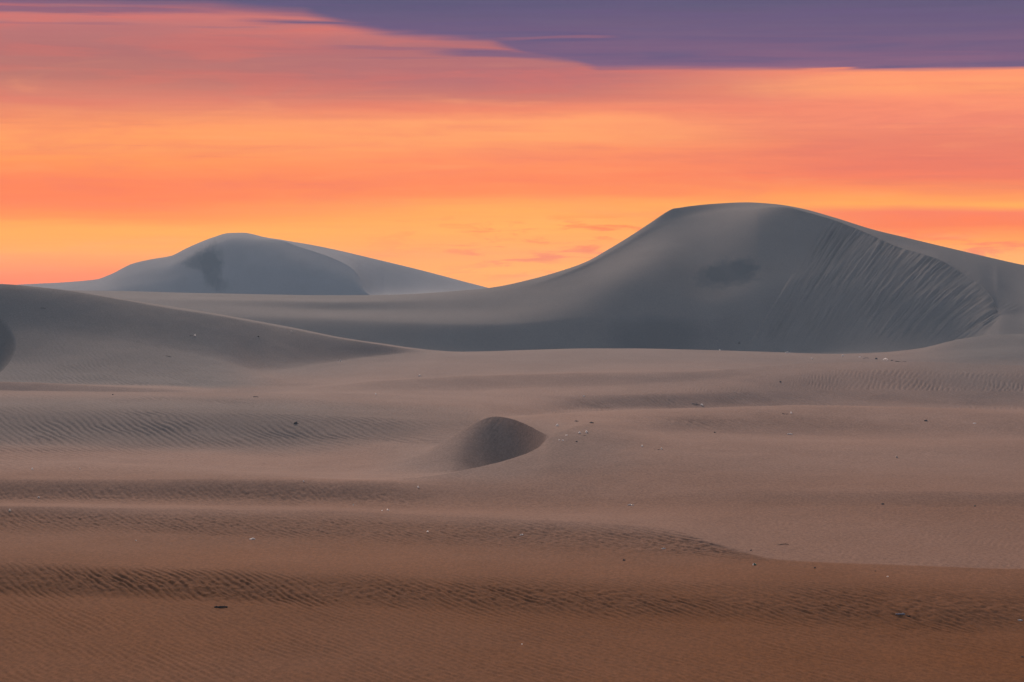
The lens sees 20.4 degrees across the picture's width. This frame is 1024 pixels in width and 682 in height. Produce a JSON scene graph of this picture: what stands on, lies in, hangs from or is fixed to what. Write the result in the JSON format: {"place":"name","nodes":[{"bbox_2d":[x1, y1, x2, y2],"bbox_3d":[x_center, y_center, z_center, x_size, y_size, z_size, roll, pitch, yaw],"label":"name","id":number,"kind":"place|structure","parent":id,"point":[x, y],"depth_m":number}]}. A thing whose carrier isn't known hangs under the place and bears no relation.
{"place":"outdoors","nodes":[
{"label":"outdoors","id":0,"kind":"place"},
{"bbox_2d":[21,233,486,294],"bbox_3d":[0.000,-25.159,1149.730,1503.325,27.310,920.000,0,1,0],"label":"dune","id":1,"kind":"structure","parent":0,"point":[237,263],"depth_m":845.01},
{"bbox_2d":[0,284,1023,681],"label":"ground","id":2,"kind":"structure","parent":0,"point":[162,484],"depth_m":131.74},
{"bbox_2d":[0,0,1023,287],"label":"sky","id":3,"kind":"structure","parent":0,"point":[485,143]},
{"bbox_2d":[68,202,1023,353],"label":"dune","id":4,"kind":"structure","parent":0,"point":[758,277],"depth_m":526.44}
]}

